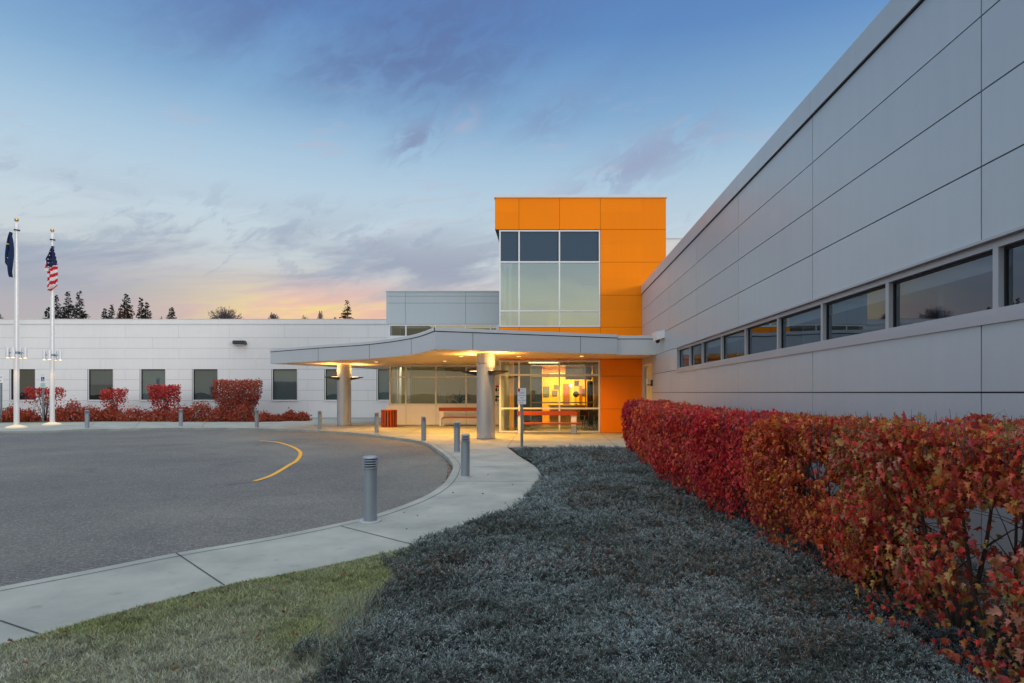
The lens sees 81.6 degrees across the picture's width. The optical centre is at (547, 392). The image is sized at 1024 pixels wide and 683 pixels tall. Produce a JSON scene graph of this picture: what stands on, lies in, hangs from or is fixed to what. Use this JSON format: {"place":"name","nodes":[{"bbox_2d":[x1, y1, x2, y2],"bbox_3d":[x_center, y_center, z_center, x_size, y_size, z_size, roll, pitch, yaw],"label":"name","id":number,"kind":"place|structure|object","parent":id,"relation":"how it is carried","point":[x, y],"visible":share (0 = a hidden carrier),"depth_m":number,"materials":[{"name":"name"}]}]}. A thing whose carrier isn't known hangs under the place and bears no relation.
{"place":"outdoors","nodes":[
{"label":"outdoors","id":0,"kind":"place"},
{"bbox_2d":[8,418,250,421],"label":"bed soil","id":1,"kind":"structure","parent":0,"point":[109,420],"depth_m":38.22,"materials":[{"name":"brown soil"}]},
{"bbox_2d":[0,375,2,421],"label":"parking sign","id":2,"kind":"object","parent":1,"relation":"on","point":[1,379],"visible":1,"depth_m":36.31,"materials":[{"name":"metal"}]},
{"bbox_2d":[0,403,27,421],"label":"shrub","id":3,"kind":"object","parent":1,"relation":"on","point":[5,415],"visible":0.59,"depth_m":36.48,"materials":[{"name":"red plant"}]},
{"bbox_2d":[20,408,41,421],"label":"shrub","id":4,"kind":"object","parent":1,"relation":"on","point":[28,413],"visible":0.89,"depth_m":36.92,"materials":[{"name":"red plant"}]},
{"bbox_2d":[40,374,44,421],"bbox_3d":[-30.960,0.344,36.309,0.320,2.913,0.076,0,0,0],"label":"parking sign","id":5,"kind":"object","parent":1,"relation":"on","point":[42,381],"visible":1,"depth_m":36.30,"materials":[{"name":"metal"}]},
{"bbox_2d":[21,386,66,420],"bbox_3d":[-32.466,0.692,38.164,2.193,2.267,2.172,0,0,0],"label":"red shrub","id":6,"kind":"object","parent":1,"relation":"on","point":[46,395],"visible":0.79,"depth_m":38.03,"materials":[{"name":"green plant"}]},
{"bbox_2d":[44,405,74,421],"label":"shrub","id":7,"kind":"object","parent":1,"relation":"on","point":[58,410],"visible":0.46,"depth_m":36.49,"materials":[{"name":"red plant"}]},
{"bbox_2d":[59,395,89,421],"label":"shrub","id":8,"kind":"object","parent":1,"relation":"on","point":[68,413],"visible":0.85,"depth_m":36.46,"materials":[{"name":"red plant"}]},
{"bbox_2d":[73,404,107,421],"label":"shrub","id":9,"kind":"object","parent":1,"relation":"on","point":[93,413],"visible":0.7,"depth_m":36.92,"materials":[{"name":"red plant"}]},
{"bbox_2d":[94,402,124,420],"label":"shrub","id":10,"kind":"object","parent":1,"relation":"on","point":[110,412],"visible":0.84,"depth_m":37.43,"materials":[{"name":"red plant"}]},
{"bbox_2d":[99,387,128,420],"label":"red shrub","id":11,"kind":"object","parent":1,"relation":"on","point":[120,392],"visible":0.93,"depth_m":37.98,"materials":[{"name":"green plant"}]},
{"bbox_2d":[115,406,156,420],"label":"shrub","id":12,"kind":"object","parent":1,"relation":"on","point":[130,413],"visible":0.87,"depth_m":37.20,"materials":[{"name":"red plant"}]},
{"bbox_2d":[140,407,177,421],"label":"shrub","id":13,"kind":"object","parent":1,"relation":"on","point":[158,413],"visible":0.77,"depth_m":37.16,"materials":[{"name":"red plant"}]},
{"bbox_2d":[146,383,181,416],"bbox_3d":[-24.738,0.614,38.216,2.024,2.422,1.957,0,0,0],"label":"red shrub","id":14,"kind":"object","parent":1,"relation":"on","point":[167,394],"visible":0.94,"depth_m":37.85,"materials":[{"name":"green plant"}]},
{"bbox_2d":[166,404,195,421],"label":"shrub","id":15,"kind":"object","parent":1,"relation":"on","point":[174,418],"visible":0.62,"depth_m":36.60,"materials":[{"name":"red plant"}]},
{"bbox_2d":[183,399,218,421],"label":"shrub","id":16,"kind":"object","parent":1,"relation":"on","point":[204,409],"visible":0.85,"depth_m":36.94,"materials":[{"name":"red plant"}]},
{"bbox_2d":[205,402,236,421],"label":"shrub","id":17,"kind":"object","parent":1,"relation":"on","point":[221,413],"visible":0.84,"depth_m":36.63,"materials":[{"name":"red plant"}]},
{"bbox_2d":[211,378,263,418],"bbox_3d":[-20.028,0.422,38.160,3.307,2.808,2.528,0,0,0],"label":"red shrub","id":18,"kind":"object","parent":1,"relation":"on","point":[236,392],"visible":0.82,"depth_m":37.69,"materials":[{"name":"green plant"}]},
{"bbox_2d":[224,401,254,421],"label":"shrub","id":19,"kind":"object","parent":1,"relation":"on","point":[245,416],"visible":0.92,"depth_m":36.51,"materials":[{"name":"red plant"}]},
{"bbox_2d":[251,410,272,421],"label":"shrub","id":20,"kind":"object","parent":1,"relation":"on","point":[264,416],"visible":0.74,"depth_m":36.47,"materials":[{"name":"red plant"}]},
{"bbox_2d":[269,414,284,421],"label":"shrub","id":21,"kind":"object","parent":1,"relation":"on","point":[277,418],"visible":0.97,"depth_m":36.65,"materials":[{"name":"red plant"}]},
{"bbox_2d":[282,407,296,420],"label":"shrub","id":22,"kind":"object","parent":1,"relation":"on","point":[289,415],"visible":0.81,"depth_m":37.39,"materials":[{"name":"red plant"}]},
{"bbox_2d":[293,411,312,420],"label":"shrub","id":23,"kind":"object","parent":1,"relation":"on","point":[302,416],"visible":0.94,"depth_m":37.39,"materials":[{"name":"red plant"}]},
{"bbox_2d":[0,421,275,422],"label":"grass strip","id":24,"kind":"object","parent":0,"point":[129,421],"depth_m":36.58,"materials":[{"name":"green plant"}]},
{"bbox_2d":[0,544,413,682],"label":"lawn","id":25,"kind":"structure","parent":0,"point":[200,646],"depth_m":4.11,"materials":[{"name":"green plant"}]},
{"bbox_2d":[0,430,451,585],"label":"driveway","id":26,"kind":"structure","parent":0,"point":[74,502],"depth_m":11.71,"materials":[{"name":"grey asphalt"}]},
{"bbox_2d":[0,418,628,646],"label":"sidewalk","id":27,"kind":"structure","parent":0,"point":[33,607],"depth_m":7.25,"materials":[{"name":"concrete"}]},
{"bbox_2d":[5,218,27,427],"bbox_3d":[-27.041,-3.540,30.136,0.900,10.680,0.900,0,0,0],"label":"flagpole","id":28,"kind":"object","parent":27,"relation":"on","point":[16,346],"visible":0.98,"depth_m":30.07,"materials":[{"name":"beige aluminum metal"}]},
{"bbox_2d":[5,232,13,277],"bbox_3d":[-27.290,-6.977,29.976,0.390,2.280,0.220,0,0,0],"label":"blue flag","id":29,"kind":"object","parent":28,"relation":"hanging from","point":[9,254],"visible":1,"depth_m":29.96,"materials":[{"name":"blue fabric"}]},
{"bbox_2d":[5,347,27,358],"bbox_3d":[-27.041,-2.015,30.136,0.679,0.535,0.679,0,0,25],"label":"pole lamp cluster","id":30,"kind":"object","parent":28,"relation":"attached to","point":[13,352],"visible":0.98,"depth_m":30.02,"materials":[{"name":"metal"}]},
{"bbox_2d":[42,229,62,424],"bbox_3d":[-27.549,-3.654,32.916,0.900,10.908,0.900,0,0,0],"label":"flagpole","id":31,"kind":"object","parent":27,"relation":"on","point":[52,366],"visible":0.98,"depth_m":32.84,"materials":[{"name":"beige aluminum metal"}]},
{"bbox_2d":[44,246,57,290],"bbox_3d":[-27.442,-6.865,32.756,0.730,2.461,0.220,0,0,0],"label":"striped flag","id":32,"kind":"object","parent":31,"relation":"hanging from","point":[51,266],"visible":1,"depth_m":32.76,"materials":[{"name":"multicoloured fabric"}]},
{"bbox_2d":[42,350,61,359],"bbox_3d":[-27.549,-2.068,32.916,0.679,0.535,0.679,0,0,25],"label":"pole lamp cluster","id":33,"kind":"object","parent":31,"relation":"attached to","point":[49,355],"visible":0.95,"depth_m":32.77,"materials":[{"name":"metal"}]},
{"bbox_2d":[83,410,89,428],"bbox_3d":[-23.069,1.341,29.644,0.304,0.917,0.304,0,0,-41],"label":"bollard","id":34,"kind":"object","parent":27,"relation":"on","point":[87,412],"visible":1,"depth_m":29.57,"materials":[{"name":"grey metal"}]},
{"bbox_2d":[177,409,183,426],"bbox_3d":[-19.350,1.341,31.219,0.304,0.917,0.304,0,0,41],"label":"bollard","id":35,"kind":"object","parent":27,"relation":"on","point":[180,417],"visible":1,"depth_m":31.14,"materials":[{"name":"grey metal"}]},
{"bbox_2d":[0,319,431,417],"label":"office wing","id":36,"kind":"structure","parent":27,"relation":"on","point":[194,358],"depth_m":41.60,"materials":[{"name":"white metal"}]},
{"bbox_2d":[9,369,35,400],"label":"window","id":37,"kind":"structure","parent":36,"relation":"in","point":[11,370],"depth_m":41.61,"materials":[{"name":"silver metal"}]},
{"bbox_2d":[87,369,113,400],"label":"window","id":38,"kind":"structure","parent":36,"relation":"in","point":[94,376],"depth_m":41.73,"materials":[{"name":"glass"}]},
{"bbox_2d":[139,369,165,400],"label":"window","id":39,"kind":"structure","parent":36,"relation":"in","point":[149,377],"depth_m":41.73,"materials":[{"name":"glass"}]},
{"bbox_2d":[192,369,217,400],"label":"window","id":40,"kind":"structure","parent":36,"relation":"in","point":[202,389],"depth_m":41.73,"materials":[{"name":"grey glass"}]},
{"bbox_2d":[232,340,246,344],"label":"wall lamp","id":41,"kind":"object","parent":36,"relation":"attached to","point":[238,342],"visible":1,"depth_m":41.24,"materials":[{"name":"grey metal"}]},
{"bbox_2d":[271,369,297,400],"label":"window","id":42,"kind":"structure","parent":36,"relation":"in","point":[284,382],"depth_m":41.73,"materials":[{"name":"grey glass"}]},
{"bbox_2d":[324,369,336,400],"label":"window","id":43,"kind":"structure","parent":36,"relation":"in","point":[330,385],"depth_m":41.73,"materials":[{"name":"grey glass"}]},
{"bbox_2d":[376,369,388,400],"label":"window","id":44,"kind":"structure","parent":36,"relation":"in","point":[382,375],"depth_m":41.73,"materials":[{"name":"glass"}]},
{"bbox_2d":[254,410,259,427],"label":"bollard","id":45,"kind":"object","parent":27,"relation":"on","point":[256,419],"visible":1,"depth_m":30.18,"materials":[{"name":"grey metal"}]},
{"bbox_2d":[317,411,322,429],"bbox_3d":[-10.988,1.341,28.543,0.304,0.917,0.304,0,0,-16],"label":"bollard","id":46,"kind":"object","parent":27,"relation":"on","point":[319,413],"visible":1,"depth_m":28.47,"materials":[{"name":"grey metal"}]},
{"bbox_2d":[359,455,381,523],"bbox_3d":[-2.479,1.341,8.273,0.304,0.917,0.304,0,0,0],"label":"bollard","id":47,"kind":"object","parent":27,"relation":"on","point":[370,465],"visible":1,"depth_m":8.20,"materials":[{"name":"grey metal"}]},
{"bbox_2d":[374,412,379,432],"bbox_3d":[-7.596,1.341,26.290,0.304,0.917,0.304,0,0,44],"label":"bollard","id":48,"kind":"object","parent":27,"relation":"on","point":[376,414],"visible":0.99,"depth_m":26.22,"materials":[{"name":"grey metal"}]},
{"bbox_2d":[381,410,396,427],"bbox_3d":[-8.239,1.350,30.738,0.830,0.900,0.830,0,0,0],"label":"litter bin","id":49,"kind":"object","parent":27,"relation":"on","point":[388,418],"visible":0.96,"depth_m":30.43,"materials":[{"name":"red wood"}]},
{"bbox_2d":[420,416,427,440],"bbox_3d":[-4.595,1.341,21.956,0.304,0.917,0.304,0,0,-6],"label":"bollard","id":50,"kind":"object","parent":27,"relation":"on","point":[423,428],"visible":1,"depth_m":21.89,"materials":[{"name":"grey metal"}]},
{"bbox_2d":[385,291,498,424],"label":"lobby block","id":51,"kind":"structure","parent":27,"relation":"on","point":[429,387],"depth_m":32.40,"materials":[{"name":"silver metal"}]},
{"bbox_2d":[389,365,476,404],"bbox_3d":[-5.838,-0.401,32.440,5.663,2.175,0.120,0,0,0],"label":"window","id":52,"kind":"structure","parent":51,"relation":"in","point":[390,366],"depth_m":32.38,"materials":[{"name":"white"}]},
{"bbox_2d":[389,324,496,336],"bbox_3d":[-5.727,-3.379,32.450,5.942,0.686,0.120,0,0,0],"label":"window","id":53,"kind":"structure","parent":51,"relation":"in","point":[390,325],"depth_m":32.39,"materials":[{"name":"white"}]},
{"bbox_2d":[446,391,475,403],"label":"potted plant","id":54,"kind":"object","parent":51,"relation":"in","point":[461,400],"visible":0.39,"depth_m":34.02,"materials":[{"name":"green plant"}]},
{"bbox_2d":[453,422,460,452],"bbox_3d":[-2.732,1.341,17.839,0.304,0.917,0.304,0,0,29],"label":"bollard","id":55,"kind":"object","parent":27,"relation":"on","point":[456,438],"visible":0.98,"depth_m":17.76,"materials":[{"name":"grey metal"}]},
{"bbox_2d":[439,407,476,425],"bbox_3d":[-4.492,1.305,31.700,2.760,0.990,0.540,0,0,0],"label":"bench","id":56,"kind":"object","parent":27,"relation":"on","point":[441,415],"visible":0.56,"depth_m":31.87,"materials":[{"name":"red wood"}]},
{"bbox_2d":[270,327,655,439],"bbox_3d":[-5.796,-0.198,29.218,11.678,3.995,22.548,0,0,-40],"label":"entrance canopy","id":57,"kind":"object","parent":27,"relation":"on","point":[484,350],"visible":0.99,"depth_m":22.87,"materials":[{"name":"metal"}]},
{"bbox_2d":[462,371,476,374],"bbox_3d":[-2.965,-0.748,23.296,0.595,0.175,0.600,0,0,30],"label":"column uplight","id":58,"kind":"object","parent":57,"relation":"attached to","point":[472,372],"depth_m":23.05,"materials":[{"name":"brown metal"}]},
{"bbox_2d":[488,370,508,374],"bbox_3d":[-1.915,-0.748,22.533,0.595,0.175,0.600,0,0,42],"label":"column uplight","id":59,"kind":"object","parent":57,"relation":"attached to","point":[495,372],"depth_m":22.43,"materials":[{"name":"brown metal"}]},
{"bbox_2d":[458,434,471,477],"bbox_3d":[-1.760,1.341,12.646,0.304,0.917,0.304,0,0,-34],"label":"bollard","id":60,"kind":"object","parent":27,"relation":"on","point":[465,456],"visible":1,"depth_m":12.57,"materials":[{"name":"grey metal"}]},
{"bbox_2d":[518,388,525,446],"bbox_3d":[-0.856,0.839,19.579,0.280,1.961,0.058,0,0,0],"label":"road sign","id":61,"kind":"object","parent":27,"relation":"on","point":[521,396],"visible":1,"depth_m":19.56,"materials":[{"name":"metal"}]},
{"bbox_2d":[517,411,580,433],"bbox_3d":[0.057,1.305,25.600,2.760,0.990,0.540,0,0,0],"label":"bench","id":62,"kind":"object","parent":27,"relation":"on","point":[573,422],"visible":0.74,"depth_m":25.77,"materials":[{"name":"red wood"}]},
{"bbox_2d":[494,195,666,432],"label":"entrance tower","id":63,"kind":"structure","parent":27,"relation":"on","point":[579,263],"depth_m":26.32,"materials":[{"name":"orange metal"}]},
{"bbox_2d":[543,387,548,396],"bbox_3d":[-0.125,-0.031,34.781,0.420,0.620,0.034,0,0,0],"label":"wall picture","id":64,"kind":"object","parent":63,"relation":"attached to","point":[545,391],"depth_m":34.76,"materials":[{"name":"beige paper"}]},
{"bbox_2d":[499,230,599,326],"bbox_3d":[0.089,-5.068,26.380,4.490,4.306,0.120,0,0,0],"label":"window","id":65,"kind":"structure","parent":63,"relation":"in","point":[548,278],"depth_m":26.39,"materials":[{"name":"white"}]},
{"bbox_2d":[548,405,586,424],"bbox_3d":[1.110,1.242,33.000,2.180,1.084,0.800,0,0,0],"label":"reception counter","id":66,"kind":"object","parent":63,"relation":"in","point":[563,418],"visible":0.57,"depth_m":32.70,"materials":[{"name":"orange"}]},
{"bbox_2d":[565,366,592,425],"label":"inner door","id":67,"kind":"structure","parent":63,"relation":"in","point":[568,369],"depth_m":32.30,"materials":[{"name":"metal"}]},
{"bbox_2d":[577,410,595,430],"bbox_3d":[1.842,1.306,27.677,0.608,0.952,1.092,0,0,-29],"label":"wheelchair","id":68,"kind":"object","parent":63,"relation":"on","point":[583,415],"visible":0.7,"depth_m":27.80,"materials":[{"name":"black"}]},
{"bbox_2d":[581,410,597,430],"bbox_3d":[1.978,1.306,27.077,0.608,0.952,1.092,0,0,29],"label":"wheelchair","id":69,"kind":"object","parent":63,"relation":"on","point":[592,415],"visible":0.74,"depth_m":27.25,"materials":[{"name":"black"}]},
{"bbox_2d":[641,0,1023,584],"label":"side wing","id":70,"kind":"structure","parent":27,"relation":"on","point":[851,241],"depth_m":7.57,"materials":[{"name":"metal panels"},{"name":"glass"}]},
{"bbox_2d":[642,363,651,399],"bbox_3d":[4.250,0.300,25.065,0.120,3.000,2.429,0,0,0],"label":"door","id":71,"kind":"structure","parent":70,"relation":"in","point":[647,368],"depth_m":25.11,"materials":[{"name":"white"}]},
{"bbox_2d":[646,378,652,385],"bbox_3d":[4.059,-0.405,23.716,0.258,0.310,0.230,0,0,0],"label":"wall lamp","id":72,"kind":"object","parent":70,"relation":"attached to","point":[647,382],"depth_m":23.62,"materials":[{"name":"brown metal"}]},
{"bbox_2d":[652,330,664,342],"bbox_3d":[4.024,-2.019,21.625,0.328,0.450,0.850,0,0,0],"label":"security camera","id":73,"kind":"object","parent":70,"relation":"attached to","point":[657,336],"visible":1,"depth_m":21.27,"materials":[{"name":"white"}]},
{"bbox_2d":[678,345,694,369],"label":"window","id":74,"kind":"structure","parent":70,"relation":"in","point":[686,348],"depth_m":18.71,"materials":[{"name":"silver metal"}]},
{"bbox_2d":[689,340,701,367],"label":"window","id":75,"kind":"structure","parent":70,"relation":"in","point":[698,343],"depth_m":17.59,"materials":[{"name":"silver metal"}]},
{"bbox_2d":[702,334,727,364],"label":"window","id":76,"kind":"structure","parent":70,"relation":"in","point":[714,341],"depth_m":15.66,"materials":[{"name":"silver metal"}]},
{"bbox_2d":[721,326,751,361],"bbox_3d":[4.308,-1.081,13.547,0.165,0.708,1.741,0,0,0],"label":"window","id":77,"kind":"structure","parent":70,"relation":"in","point":[736,334],"depth_m":13.84,"materials":[{"name":"silver metal"}]},
{"bbox_2d":[745,314,777,357],"bbox_3d":[4.275,-1.081,11.779,0.100,0.708,1.794,0,0,0],"label":"window","id":78,"kind":"structure","parent":70,"relation":"in","point":[772,319],"depth_m":11.98,"materials":[{"name":"silver metal"}]},
{"bbox_2d":[778,299,831,351],"bbox_3d":[4.308,-1.081,10.005,0.165,0.708,1.753,0,0,0],"label":"window","id":79,"kind":"structure","parent":70,"relation":"in","point":[812,311],"depth_m":10.11,"materials":[{"name":"silver metal"}]},
{"bbox_2d":[822,277,898,343],"bbox_3d":[4.308,-1.081,8.250,0.165,0.708,1.757,0,0,0],"label":"window","id":80,"kind":"structure","parent":70,"relation":"in","point":[876,291],"depth_m":8.29,"materials":[{"name":"silver metal"}]},
{"bbox_2d":[887,241,1010,332],"bbox_3d":[4.308,-1.081,6.479,0.165,0.708,1.785,0,0,0],"label":"window","id":81,"kind":"structure","parent":70,"relation":"in","point":[978,260],"depth_m":6.46,"materials":[{"name":"silver metal"}]},
{"bbox_2d":[995,231,1023,313],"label":"window","id":82,"kind":"structure","parent":70,"relation":"in","point":[1003,245],"depth_m":5.54,"materials":[{"name":"silver metal"}]},
{"bbox_2d":[328,448,542,659],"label":"planting soil","id":83,"kind":"structure","parent":0,"point":[524,458],"depth_m":16.03,"materials":[{"name":"brown soil"}]},
{"bbox_2d":[620,397,678,458],"bbox_3d":[1.837,0.968,8.995,1.474,1.731,18.301,0,0,7],"label":"hedge shrub","id":84,"kind":"object","parent":83,"relation":"on","point":[626,411],"visible":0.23,"depth_m":16.93,"materials":[{"name":"red plant"}]},
{"bbox_2d":[630,400,693,475],"bbox_3d":[1.879,0.996,7.501,1.671,1.663,15.375,0,0,8],"label":"hedge shrub","id":85,"kind":"object","parent":83,"relation":"on","point":[639,413],"visible":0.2,"depth_m":13.82,"materials":[{"name":"red plant"}]},
{"bbox_2d":[315,448,1023,682],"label":"juniper mat","id":86,"kind":"object","parent":83,"relation":"on","point":[537,657],"visible":0.12,"depth_m":4.45,"materials":[{"name":"green plant"}]},
{"bbox_2d":[281,578,401,670],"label":"long grass","id":87,"kind":"structure","parent":86,"relation":"on","point":[365,605],"depth_m":4.35,"materials":[{"name":"green plant"}]},
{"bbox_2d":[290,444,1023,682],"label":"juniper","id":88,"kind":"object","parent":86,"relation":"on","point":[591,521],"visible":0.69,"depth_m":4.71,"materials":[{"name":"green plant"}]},
{"bbox_2d":[644,404,746,501],"bbox_3d":[1.869,1.000,5.943,1.786,1.651,12.331,0,0,9],"label":"hedge shrub","id":89,"kind":"object","parent":83,"relation":"on","point":[675,422],"visible":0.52,"depth_m":10.42,"materials":[{"name":"red plant"}]},
{"bbox_2d":[689,408,806,530],"bbox_3d":[1.843,1.014,4.557,1.471,1.623,9.721,0,0,13],"label":"hedge shrub","id":90,"kind":"object","parent":83,"relation":"on","point":[725,434],"visible":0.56,"depth_m":8.08,"materials":[{"name":"red plant"}]},
{"bbox_2d":[741,411,934,595],"bbox_3d":[2.864,1.003,6.156,1.194,1.646,2.765,0,0,0],"label":"hedge shrub","id":91,"kind":"object","parent":83,"relation":"on","point":[806,437],"visible":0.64,"depth_m":5.89,"materials":[{"name":"red plant"}]},
{"bbox_2d":[828,409,1023,682],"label":"hedge shrub","id":92,"kind":"object","parent":83,"relation":"on","point":[977,455],"visible":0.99,"depth_m":3.85,"materials":[{"name":"red plant"}]},
{"bbox_2d":[0,0,889,380],"label":"sky","id":93,"kind":"structure","parent":0,"point":[288,159],"materials":[{"name":"blue"}]},
{"label":"ground","id":94,"kind":"structure","parent":0,"visible":0},
{"bbox_2d":[43,307,49,318],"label":"spruce tree","id":95,"kind":"object","parent":94,"relation":"on","point":[46,312],"visible":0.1,"depth_m":72.87,"materials":[{"name":"green plant"}]},
{"bbox_2d":[54,295,64,318],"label":"spruce tree","id":96,"kind":"object","parent":94,"relation":"on","point":[58,311],"visible":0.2,"depth_m":73.98,"materials":[{"name":"green plant"}]},
{"bbox_2d":[60,291,74,318],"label":"spruce tree","id":97,"kind":"object","parent":94,"relation":"on","point":[66,314],"visible":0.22,"depth_m":75.86,"materials":[{"name":"green plant"}]},
{"bbox_2d":[70,291,89,318],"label":"spruce tree","id":98,"kind":"object","parent":94,"relation":"on","point":[80,313],"visible":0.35,"depth_m":74.93,"materials":[{"name":"green plant"}]},
{"bbox_2d":[101,308,107,318],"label":"spruce tree","id":99,"kind":"object","parent":94,"relation":"on","point":[104,316],"visible":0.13,"depth_m":79.92,"materials":[{"name":"green plant"}]},
{"bbox_2d":[106,304,114,318],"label":"spruce tree","id":100,"kind":"object","parent":94,"relation":"on","point":[112,311],"visible":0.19,"depth_m":79.97,"materials":[{"name":"green plant"}]},
{"bbox_2d":[114,294,134,318],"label":"spruce tree","id":101,"kind":"object","parent":94,"relation":"on","point":[126,314],"visible":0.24,"depth_m":75.89,"materials":[{"name":"green plant"}]},
{"bbox_2d":[135,297,144,318],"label":"spruce tree","id":102,"kind":"object","parent":94,"relation":"on","point":[142,311],"visible":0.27,"depth_m":78.95,"materials":[{"name":"green plant"}]},
{"bbox_2d":[141,302,151,318],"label":"spruce tree","id":103,"kind":"object","parent":94,"relation":"on","point":[147,314],"visible":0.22,"depth_m":78.93,"materials":[{"name":"green plant"}]},
{"bbox_2d":[166,307,176,318],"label":"spruce tree","id":104,"kind":"object","parent":94,"relation":"on","point":[171,315],"visible":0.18,"depth_m":79.99,"materials":[{"name":"green plant"}]},
{"bbox_2d":[208,306,243,318],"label":"bare tree","id":105,"kind":"object","parent":94,"relation":"on","point":[224,315],"visible":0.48,"depth_m":77.64,"materials":[{"name":"brown plant"}]},
{"bbox_2d":[268,312,278,318],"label":"bare tree","id":106,"kind":"object","parent":94,"relation":"on","point":[273,316],"visible":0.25,"depth_m":79.91,"materials":[{"name":"brown plant"}]},
{"bbox_2d":[339,300,353,318],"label":"spruce tree","id":107,"kind":"object","parent":94,"relation":"on","point":[345,316],"visible":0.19,"depth_m":69.86,"materials":[{"name":"green plant"}]},
{"bbox_2d":[7,448,1008,675],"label":"fallen leaves","id":108,"kind":"object","parent":94,"relation":"on","point":[627,612],"visible":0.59,"depth_m":5.13,"materials":[{"name":"red plant"}]},
{"bbox_2d":[666,238,681,255],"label":"stair tower","id":109,"kind":"structure","parent":94,"relation":"on","point":[671,243],"depth_m":44.00,"materials":[{"name":"metal"}]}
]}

